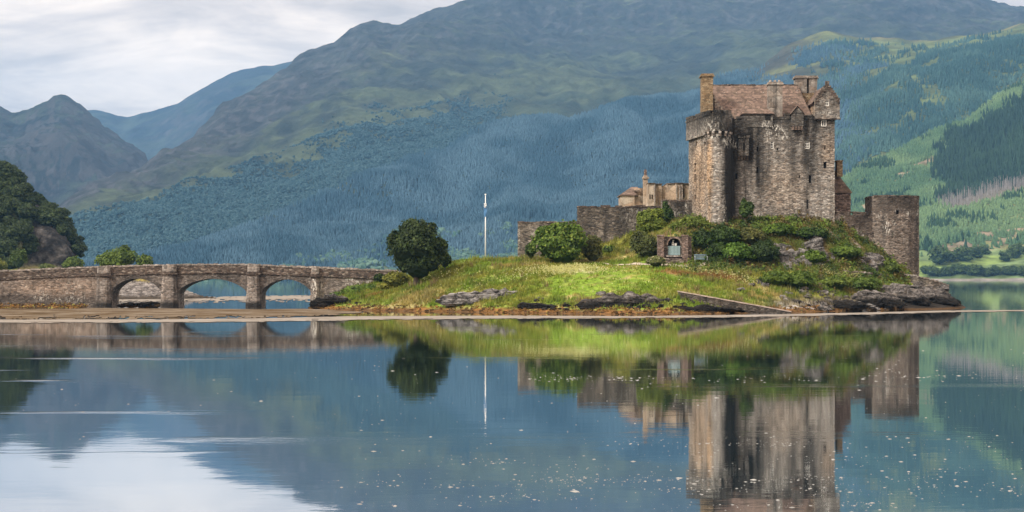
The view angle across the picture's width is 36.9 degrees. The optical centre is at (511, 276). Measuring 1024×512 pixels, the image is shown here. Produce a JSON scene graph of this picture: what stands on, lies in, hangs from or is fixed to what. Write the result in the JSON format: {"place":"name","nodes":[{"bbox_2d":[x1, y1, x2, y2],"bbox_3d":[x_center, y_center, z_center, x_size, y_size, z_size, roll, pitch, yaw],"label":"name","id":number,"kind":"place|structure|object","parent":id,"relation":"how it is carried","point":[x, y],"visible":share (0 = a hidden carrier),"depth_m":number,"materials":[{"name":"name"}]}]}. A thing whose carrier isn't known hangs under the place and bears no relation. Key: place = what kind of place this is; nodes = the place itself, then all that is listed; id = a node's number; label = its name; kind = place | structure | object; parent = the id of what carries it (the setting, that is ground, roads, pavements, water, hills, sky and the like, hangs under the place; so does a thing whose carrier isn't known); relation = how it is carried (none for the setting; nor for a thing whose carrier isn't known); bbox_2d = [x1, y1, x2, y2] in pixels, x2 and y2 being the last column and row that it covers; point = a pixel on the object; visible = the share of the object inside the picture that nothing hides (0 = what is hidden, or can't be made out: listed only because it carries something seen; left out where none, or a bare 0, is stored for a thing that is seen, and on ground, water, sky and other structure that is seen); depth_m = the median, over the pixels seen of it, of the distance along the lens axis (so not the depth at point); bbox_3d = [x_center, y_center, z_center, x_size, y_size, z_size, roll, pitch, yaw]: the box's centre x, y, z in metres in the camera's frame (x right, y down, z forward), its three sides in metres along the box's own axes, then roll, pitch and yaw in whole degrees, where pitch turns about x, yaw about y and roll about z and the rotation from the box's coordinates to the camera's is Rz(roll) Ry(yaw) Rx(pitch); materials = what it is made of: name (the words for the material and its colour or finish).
{"place":"outdoors","nodes":[
{"label":"outdoors","id":0,"kind":"place"},
{"bbox_2d":[1,204,76,269],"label":"crag","id":1,"kind":"structure","parent":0,"point":[54,248],"depth_m":421.27,"materials":[{"name":"stone"}]},
{"bbox_2d":[0,239,14,255],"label":"crag tree","id":2,"kind":"object","parent":1,"relation":"on","point":[6,249],"visible":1,"depth_m":407.06,"materials":[{"name":"green plant"}]},
{"bbox_2d":[0,204,14,216],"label":"crag tree","id":3,"kind":"object","parent":1,"relation":"on","point":[6,210],"visible":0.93,"depth_m":425.18,"materials":[{"name":"green plant"}]},
{"bbox_2d":[0,184,17,195],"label":"crag tree","id":4,"kind":"object","parent":1,"relation":"on","point":[6,189],"visible":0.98,"depth_m":436.38,"materials":[{"name":"green plant"}]},
{"bbox_2d":[4,224,24,240],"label":"crag tree","id":5,"kind":"object","parent":1,"relation":"on","point":[14,231],"visible":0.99,"depth_m":413.20,"materials":[{"name":"green plant"}]},
{"bbox_2d":[7,198,23,210],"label":"crag tree","id":6,"kind":"object","parent":1,"relation":"on","point":[16,203],"visible":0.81,"depth_m":430.74,"materials":[{"name":"green plant"}]},
{"bbox_2d":[11,187,24,200],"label":"crag tree","id":7,"kind":"object","parent":1,"relation":"on","point":[18,192],"visible":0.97,"depth_m":436.24,"materials":[{"name":"green plant"}]},
{"bbox_2d":[9,248,27,268],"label":"bush","id":8,"kind":"object","parent":1,"relation":"on","point":[18,258],"visible":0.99,"depth_m":329.10,"materials":[{"name":"green plant"}]},
{"bbox_2d":[15,206,35,221],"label":"crag tree","id":9,"kind":"object","parent":1,"relation":"on","point":[23,212],"visible":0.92,"depth_m":427.33,"materials":[{"name":"green plant"}]},
{"bbox_2d":[19,223,34,233],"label":"crag tree","id":10,"kind":"object","parent":1,"relation":"on","point":[27,227],"visible":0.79,"depth_m":419.35,"materials":[{"name":"green plant"}]},
{"bbox_2d":[22,242,38,254],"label":"crag tree","id":11,"kind":"object","parent":1,"relation":"on","point":[30,249],"visible":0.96,"depth_m":417.06,"materials":[{"name":"green plant"}]},
{"bbox_2d":[25,234,40,246],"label":"crag tree","id":12,"kind":"object","parent":1,"relation":"on","point":[31,238],"visible":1,"depth_m":418.04,"materials":[{"name":"green plant"}]},
{"bbox_2d":[35,213,48,224],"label":"crag tree","id":13,"kind":"object","parent":1,"relation":"on","point":[44,216],"visible":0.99,"depth_m":429.11,"materials":[{"name":"green plant"}]},
{"bbox_2d":[40,213,59,226],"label":"crag tree","id":14,"kind":"object","parent":1,"relation":"on","point":[53,219],"visible":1,"depth_m":429.30,"materials":[{"name":"green plant"}]},
{"bbox_2d":[53,214,69,226],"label":"crag tree","id":15,"kind":"object","parent":1,"relation":"on","point":[65,220],"visible":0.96,"depth_m":431.50,"materials":[{"name":"green plant"}]},
{"bbox_2d":[56,223,71,235],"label":"crag tree","id":16,"kind":"object","parent":1,"relation":"on","point":[62,229],"visible":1,"depth_m":428.26,"materials":[{"name":"green plant"}]},
{"bbox_2d":[65,231,78,242],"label":"crag tree","id":17,"kind":"object","parent":1,"relation":"on","point":[72,237],"visible":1,"depth_m":430.62,"materials":[{"name":"green plant"}]},
{"bbox_2d":[71,240,87,255],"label":"crag tree","id":18,"kind":"object","parent":1,"relation":"on","point":[82,246],"visible":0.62,"depth_m":432.71,"materials":[{"name":"green plant"}]},
{"bbox_2d":[61,255,84,267],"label":"bush","id":19,"kind":"object","parent":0,"point":[75,261],"visible":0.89,"depth_m":328.92,"materials":[{"name":"green plant"}]},
{"bbox_2d":[0,94,147,205],"bbox_3d":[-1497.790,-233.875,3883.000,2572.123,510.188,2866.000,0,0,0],"label":"peak","id":20,"kind":"structure","parent":0,"point":[59,149],"depth_m":3284.84,"materials":[{"name":"stone"}]},
{"bbox_2d":[88,61,291,160],"bbox_3d":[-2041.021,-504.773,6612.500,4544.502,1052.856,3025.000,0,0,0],"label":"mountain","id":21,"kind":"structure","parent":0,"point":[151,134],"depth_m":6390.00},
{"bbox_2d":[0,280,1023,511],"bbox_3d":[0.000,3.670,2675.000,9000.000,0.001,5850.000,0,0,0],"label":"water","id":22,"kind":"structure","parent":0,"point":[191,416],"depth_m":41.67,"materials":[{"name":"liquid"}]},
{"bbox_2d":[117,301,159,307],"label":"rock outcrop","id":23,"kind":"object","parent":22,"relation":"in","point":[150,304],"visible":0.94,"depth_m":179.01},
{"bbox_2d":[119,279,215,298],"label":"stony spit","id":24,"kind":"structure","parent":22,"relation":"in","point":[139,289],"depth_m":254.76,"materials":[{"name":"stone"}]},
{"bbox_2d":[94,246,139,265],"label":"bush","id":25,"kind":"object","parent":24,"relation":"on","point":[119,257],"visible":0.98,"depth_m":277.94,"materials":[{"name":"green plant"}]},
{"bbox_2d":[135,253,153,264],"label":"bush","id":26,"kind":"object","parent":24,"relation":"on","point":[143,259],"visible":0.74,"depth_m":277.23,"materials":[{"name":"green plant"}]},
{"bbox_2d":[0,308,359,319],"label":"shoreline","id":27,"kind":"structure","parent":22,"relation":"on","point":[60,313],"depth_m":153.97,"materials":[{"name":"sand"}]},
{"bbox_2d":[0,263,398,307],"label":"stone bridge","id":28,"kind":"structure","parent":22,"relation":"in","point":[97,286],"depth_m":177.99,"materials":[{"name":"stone"}]},
{"bbox_2d":[119,295,310,302],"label":"sand bar","id":29,"kind":"object","parent":22,"relation":"in","point":[283,297],"visible":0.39,"depth_m":240.39,"materials":[{"name":"soil"}]},
{"bbox_2d":[0,310,1023,322],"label":"foam line","id":30,"kind":"object","parent":22,"relation":"on","point":[341,318],"visible":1,"depth_m":135.61,"materials":[{"name":"liquid"}]},
{"bbox_2d":[54,349,1021,511],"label":"foam flecks","id":31,"kind":"object","parent":22,"relation":"on","point":[711,456],"visible":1,"depth_m":27.69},
{"bbox_2d":[0,0,1023,116],"label":"sky","id":32,"kind":"structure","parent":0,"point":[126,58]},
{"bbox_2d":[58,0,1023,249],"bbox_3d":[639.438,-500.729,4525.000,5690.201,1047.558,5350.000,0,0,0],"label":"mountain","id":33,"kind":"structure","parent":0,"point":[567,58],"depth_m":3831.82,"materials":[{"name":"plant"}]},
{"bbox_2d":[69,73,512,259],"bbox_3d":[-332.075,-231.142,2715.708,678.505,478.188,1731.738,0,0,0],"label":"hillside scrub","id":34,"kind":"object","parent":33,"relation":"on","point":[236,205],"visible":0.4,"depth_m":2426.09,"materials":[{"name":"plant"}]},
{"bbox_2d":[152,23,1023,268],"bbox_3d":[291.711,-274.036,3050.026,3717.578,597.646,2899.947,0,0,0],"label":"forest hill","id":35,"kind":"structure","parent":0,"point":[779,65],"depth_m":2847.86,"materials":[{"name":"plant"}]},
{"bbox_2d":[181,220,560,279],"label":"birch wood","id":36,"kind":"object","parent":35,"relation":"on","point":[358,263],"visible":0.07,"depth_m":1718.39,"materials":[{"name":"plant"}]},
{"bbox_2d":[80,37,901,270],"bbox_3d":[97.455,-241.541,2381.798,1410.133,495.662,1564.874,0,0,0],"label":"conifer forest","id":37,"kind":"object","parent":35,"relation":"on","point":[514,196],"visible":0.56,"depth_m":2313.40,"materials":[{"name":"plant"}]},
{"bbox_2d":[787,28,1023,174],"bbox_3d":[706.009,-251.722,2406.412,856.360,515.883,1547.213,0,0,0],"label":"mixed forest","id":38,"kind":"object","parent":35,"relation":"on","point":[942,73],"visible":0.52,"depth_m":2404.54,"materials":[{"name":"plant"}]},
{"bbox_2d":[310,218,965,314],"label":"grassy island","id":39,"kind":"structure","parent":0,"point":[596,282],"depth_m":162.02,"materials":[{"name":"plant"}]},
{"bbox_2d":[309,293,348,308],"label":"rock outcrop","id":40,"kind":"object","parent":39,"relation":"on","point":[326,300],"visible":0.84,"depth_m":169.53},
{"bbox_2d":[329,284,376,295],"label":"shrub","id":41,"kind":"object","parent":39,"relation":"on","point":[349,289],"visible":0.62,"depth_m":175.23,"materials":[{"name":"green plant"}]},
{"bbox_2d":[377,271,411,289],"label":"shrub","id":42,"kind":"object","parent":39,"relation":"on","point":[391,279],"visible":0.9,"depth_m":172.25,"materials":[{"name":"green plant"}]},
{"bbox_2d":[384,217,448,284],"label":"round tree","id":43,"kind":"object","parent":39,"relation":"on","point":[417,249],"visible":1,"depth_m":168.77,"materials":[{"name":"green plant"}]},
{"bbox_2d":[0,302,883,313],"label":"seaweed","id":44,"kind":"object","parent":39,"relation":"on","point":[54,305],"visible":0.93,"depth_m":159.08,"materials":[{"name":"brown plant"}]},
{"bbox_2d":[439,252,451,270],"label":"shrub","id":45,"kind":"object","parent":39,"relation":"on","point":[447,260],"visible":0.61,"depth_m":173.65,"materials":[{"name":"green plant"}]},
{"bbox_2d":[435,288,516,306],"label":"pale rock","id":46,"kind":"object","parent":39,"relation":"on","point":[458,298],"visible":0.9,"depth_m":159.30,"materials":[{"name":"stone"}]},
{"bbox_2d":[524,242,536,258],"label":"shrub","id":47,"kind":"object","parent":39,"relation":"on","point":[528,253],"visible":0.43,"depth_m":178.69,"materials":[{"name":"green plant"}]},
{"bbox_2d":[519,302,558,308],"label":"rock outcrop","id":48,"kind":"object","parent":39,"relation":"on","point":[531,305],"visible":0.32,"depth_m":155.22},
{"bbox_2d":[517,221,576,256],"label":"curtain wall","id":49,"kind":"structure","parent":39,"relation":"on","point":[526,230],"depth_m":188.00,"materials":[{"name":"stone"}]},
{"bbox_2d":[527,219,588,263],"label":"bush","id":50,"kind":"object","parent":39,"relation":"on","point":[562,242],"visible":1,"depth_m":173.97,"materials":[{"name":"green plant"}]},
{"bbox_2d":[580,234,603,261],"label":"bush","id":51,"kind":"object","parent":39,"relation":"on","point":[591,251],"visible":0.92,"depth_m":176.40,"materials":[{"name":"green plant"}]},
{"bbox_2d":[336,213,912,308],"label":"rough grass","id":52,"kind":"structure","parent":39,"relation":"on","point":[379,298],"depth_m":165.33,"materials":[{"name":"plant"}]},
{"bbox_2d":[576,291,672,309],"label":"rock outcrop","id":53,"kind":"object","parent":39,"relation":"on","point":[631,298],"visible":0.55,"depth_m":152.45,"materials":[{"name":"stone"}]},
{"bbox_2d":[403,217,861,294],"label":"wild flowers","id":54,"kind":"object","parent":39,"relation":"on","point":[563,267],"visible":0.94,"depth_m":166.53,"materials":[{"name":"yellow plant"}]},
{"bbox_2d":[617,169,648,206],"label":"castle house","id":55,"kind":"structure","parent":39,"relation":"on","point":[632,196],"depth_m":199.00,"materials":[{"name":"stone"}]},
{"bbox_2d":[577,199,691,243],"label":"curtain wall","id":56,"kind":"structure","parent":39,"relation":"on","point":[607,223],"depth_m":186.00,"materials":[{"name":"stone"}]},
{"bbox_2d":[630,231,656,256],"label":"bush","id":57,"kind":"object","parent":39,"relation":"on","point":[642,243],"visible":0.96,"depth_m":173.13,"materials":[{"name":"green plant"}]},
{"bbox_2d":[636,208,667,231],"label":"bush","id":58,"kind":"object","parent":39,"relation":"on","point":[650,220],"visible":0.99,"depth_m":181.37,"materials":[{"name":"green plant"}]},
{"bbox_2d":[645,256,665,266],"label":"shrub","id":59,"kind":"object","parent":39,"relation":"on","point":[656,261],"visible":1,"depth_m":168.98,"materials":[{"name":"green plant"}]},
{"bbox_2d":[646,183,688,206],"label":"castle hall","id":60,"kind":"structure","parent":39,"relation":"on","point":[656,193],"depth_m":197.20,"materials":[{"name":"stone"}]},
{"bbox_2d":[661,200,673,222],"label":"ivy","id":61,"kind":"object","parent":39,"relation":"on","point":[668,213],"visible":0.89,"depth_m":183.57,"materials":[{"name":"green plant"}]},
{"bbox_2d":[657,235,691,263],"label":"stone memorial","id":62,"kind":"object","parent":39,"relation":"on","point":[673,246],"visible":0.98,"depth_m":171.59,"materials":[{"name":"brown stone"}]},
{"bbox_2d":[668,215,711,230],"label":"hill shrub","id":63,"kind":"object","parent":39,"relation":"on","point":[695,221],"visible":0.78,"depth_m":176.52,"materials":[{"name":"green plant"}]},
{"bbox_2d":[692,227,715,249],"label":"thicket","id":64,"kind":"object","parent":39,"relation":"on","point":[702,238],"visible":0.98,"depth_m":172.82,"materials":[{"name":"green plant"}]},
{"bbox_2d":[677,304,756,312],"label":"rock outcrop","id":65,"kind":"object","parent":39,"relation":"on","point":[704,308],"visible":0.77,"depth_m":149.79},
{"bbox_2d":[704,224,740,257],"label":"thicket","id":66,"kind":"object","parent":39,"relation":"on","point":[724,236],"visible":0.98,"depth_m":173.00,"materials":[{"name":"green plant"}]},
{"bbox_2d":[678,291,790,313],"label":"landing slip","id":67,"kind":"object","parent":39,"relation":"on","point":[720,302],"visible":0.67,"depth_m":152.50,"materials":[{"name":"stone"}]},
{"bbox_2d":[719,241,756,262],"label":"thicket","id":68,"kind":"object","parent":39,"relation":"on","point":[738,250],"visible":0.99,"depth_m":170.54,"materials":[{"name":"green plant"}]},
{"bbox_2d":[737,197,754,223],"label":"tree","id":69,"kind":"object","parent":39,"relation":"on","point":[746,208],"visible":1,"depth_m":178.69,"materials":[{"name":"green plant"}]},
{"bbox_2d":[733,226,767,244],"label":"thicket","id":70,"kind":"object","parent":39,"relation":"on","point":[749,235],"visible":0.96,"depth_m":174.15,"materials":[{"name":"green plant"}]},
{"bbox_2d":[747,239,780,263],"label":"thicket","id":71,"kind":"object","parent":39,"relation":"on","point":[765,250],"visible":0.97,"depth_m":171.39,"materials":[{"name":"green plant"}]},
{"bbox_2d":[685,73,851,224],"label":"castle keep","id":72,"kind":"structure","parent":39,"relation":"on","point":[768,148],"depth_m":181.33,"materials":[{"name":"stone"}]},
{"bbox_2d":[758,269,793,285],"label":"thicket","id":73,"kind":"object","parent":39,"relation":"on","point":[780,277],"visible":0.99,"depth_m":164.41,"materials":[{"name":"green plant"}]},
{"bbox_2d":[762,222,796,235],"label":"thicket","id":74,"kind":"object","parent":39,"relation":"on","point":[781,229],"visible":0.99,"depth_m":176.50,"materials":[{"name":"green plant"}]},
{"bbox_2d":[776,250,794,261],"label":"rock block","id":75,"kind":"object","parent":39,"relation":"on","point":[785,253],"visible":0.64,"depth_m":172.79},
{"bbox_2d":[670,209,910,294],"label":"undergrowth","id":76,"kind":"object","parent":39,"relation":"on","point":[847,231],"visible":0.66,"depth_m":176.24,"materials":[{"name":"green plant"}]},
{"bbox_2d":[784,270,819,287],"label":"thicket","id":77,"kind":"object","parent":39,"relation":"on","point":[802,278],"visible":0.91,"depth_m":165.06,"materials":[{"name":"green plant"}]},
{"bbox_2d":[801,240,816,249],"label":"rock block","id":78,"kind":"object","parent":39,"relation":"on","point":[808,244],"visible":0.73,"depth_m":175.99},
{"bbox_2d":[790,226,831,239],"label":"thicket","id":79,"kind":"object","parent":39,"relation":"on","point":[805,232],"visible":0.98,"depth_m":176.81,"materials":[{"name":"green plant"}]},
{"bbox_2d":[802,249,826,263],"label":"thicket","id":80,"kind":"object","parent":39,"relation":"on","point":[813,256],"visible":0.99,"depth_m":173.73,"materials":[{"name":"green plant"}]},
{"bbox_2d":[807,236,823,248],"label":"rock block","id":81,"kind":"object","parent":39,"relation":"on","point":[817,241],"visible":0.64,"depth_m":176.27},
{"bbox_2d":[819,274,854,288],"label":"thicket","id":82,"kind":"object","parent":39,"relation":"on","point":[840,282],"visible":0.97,"depth_m":168.30,"materials":[{"name":"green plant"}]},
{"bbox_2d":[816,299,870,310],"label":"rock outcrop","id":83,"kind":"object","parent":39,"relation":"on","point":[848,305],"visible":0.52,"depth_m":162.44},
{"bbox_2d":[829,242,862,257],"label":"thicket","id":84,"kind":"object","parent":39,"relation":"on","point":[846,250],"visible":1,"depth_m":175.81,"materials":[{"name":"green plant"}]},
{"bbox_2d":[834,211,872,242],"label":"castle wall","id":85,"kind":"structure","parent":39,"relation":"on","point":[862,222],"depth_m":184.42,"materials":[{"name":"stone"}]},
{"bbox_2d":[850,276,882,289],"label":"thicket","id":86,"kind":"object","parent":39,"relation":"on","point":[865,283],"visible":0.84,"depth_m":170.23,"materials":[{"name":"green plant"}]},
{"bbox_2d":[851,290,907,309],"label":"rock outcrop","id":87,"kind":"object","parent":39,"relation":"on","point":[888,300],"visible":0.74,"depth_m":166.77,"materials":[{"name":"stone"}]},
{"bbox_2d":[864,195,918,275],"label":"corner bastion","id":88,"kind":"object","parent":39,"relation":"on","point":[895,227],"visible":0.66,"depth_m":184.24,"materials":[{"name":"stone"}]},
{"bbox_2d":[883,261,900,273],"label":"thicket","id":89,"kind":"object","parent":39,"relation":"on","point":[892,267],"visible":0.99,"depth_m":178.67,"materials":[{"name":"green plant"}]},
{"bbox_2d":[879,284,931,306],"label":"rock outcrop","id":90,"kind":"object","parent":39,"relation":"on","point":[906,294],"visible":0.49,"depth_m":170.57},
{"bbox_2d":[904,274,948,292],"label":"rock","id":91,"kind":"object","parent":39,"relation":"on","point":[926,281],"depth_m":179.70,"materials":[{"name":"stone"}]},
{"bbox_2d":[917,286,960,306],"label":"rock outcrop","id":92,"kind":"object","parent":39,"relation":"on","point":[938,297],"visible":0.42,"depth_m":175.12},
{"bbox_2d":[856,96,1023,279],"bbox_3d":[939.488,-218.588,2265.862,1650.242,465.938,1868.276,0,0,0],"label":"green hill","id":93,"kind":"structure","parent":0,"point":[987,260],"depth_m":1432.55,"materials":[{"name":"plant"}]},
{"bbox_2d":[922,265,936,275],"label":"shore tree","id":94,"kind":"object","parent":93,"relation":"on","point":[930,270],"visible":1,"depth_m":1378.12,"materials":[{"name":"green plant"}]},
{"bbox_2d":[840,80,1023,249],"bbox_3d":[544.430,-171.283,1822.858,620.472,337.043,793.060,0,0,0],"label":"scattered conifers","id":95,"kind":"object","parent":93,"relation":"on","point":[936,221],"visible":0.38,"depth_m":1647.43,"materials":[{"name":"plant"}]},
{"bbox_2d":[841,79,1023,255],"bbox_3d":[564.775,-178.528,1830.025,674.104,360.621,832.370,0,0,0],"label":"young plantation","id":96,"kind":"object","parent":93,"relation":"on","point":[918,181],"visible":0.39,"depth_m":1727.47,"materials":[{"name":"plant"}]},
{"bbox_2d":[927,245,955,263],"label":"shore tree","id":97,"kind":"object","parent":93,"relation":"on","point":[940,254],"visible":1,"depth_m":1410.60,"materials":[{"name":"green plant"}]},
{"bbox_2d":[939,265,952,275],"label":"shore tree","id":98,"kind":"object","parent":93,"relation":"on","point":[945,268],"visible":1,"depth_m":1371.79,"materials":[{"name":"green plant"}]},
{"bbox_2d":[950,263,965,273],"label":"shore tree","id":99,"kind":"object","parent":93,"relation":"on","point":[957,267],"visible":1,"depth_m":1372.82,"materials":[{"name":"green plant"}]},
{"bbox_2d":[953,245,973,260],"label":"shore tree","id":100,"kind":"object","parent":93,"relation":"on","point":[963,253],"visible":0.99,"depth_m":1420.25,"materials":[{"name":"green plant"}]},
{"bbox_2d":[966,263,982,274],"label":"shore tree","id":101,"kind":"object","parent":93,"relation":"on","point":[974,269],"visible":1,"depth_m":1371.57,"materials":[{"name":"green plant"}]},
{"bbox_2d":[927,86,1023,204],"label":"conifer block","id":102,"kind":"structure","parent":93,"relation":"on","point":[1008,120],"depth_m":1860.16,"materials":[{"name":"plant"}]},
{"bbox_2d":[968,246,983,257],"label":"shore tree","id":103,"kind":"object","parent":93,"relation":"on","point":[977,252],"visible":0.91,"depth_m":1434.06,"materials":[{"name":"green plant"}]},
{"bbox_2d":[943,174,1023,207],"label":"dead trunks","id":104,"kind":"object","parent":93,"relation":"on","point":[990,187],"visible":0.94,"depth_m":1670.70,"materials":[{"name":"wood"}]},
{"bbox_2d":[980,244,991,253],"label":"shore tree","id":105,"kind":"object","parent":93,"relation":"on","point":[985,250],"visible":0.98,"depth_m":1448.22,"materials":[{"name":"green plant"}]},
{"bbox_2d":[998,250,1011,261],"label":"shore tree","id":106,"kind":"object","parent":93,"relation":"on","point":[1005,256],"visible":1,"depth_m":1419.45,"materials":[{"name":"green plant"}]},
{"bbox_2d":[1006,242,1023,258],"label":"shore tree","id":107,"kind":"object","parent":93,"relation":"on","point":[1015,251],"visible":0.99,"depth_m":1429.57,"materials":[{"name":"green plant"}]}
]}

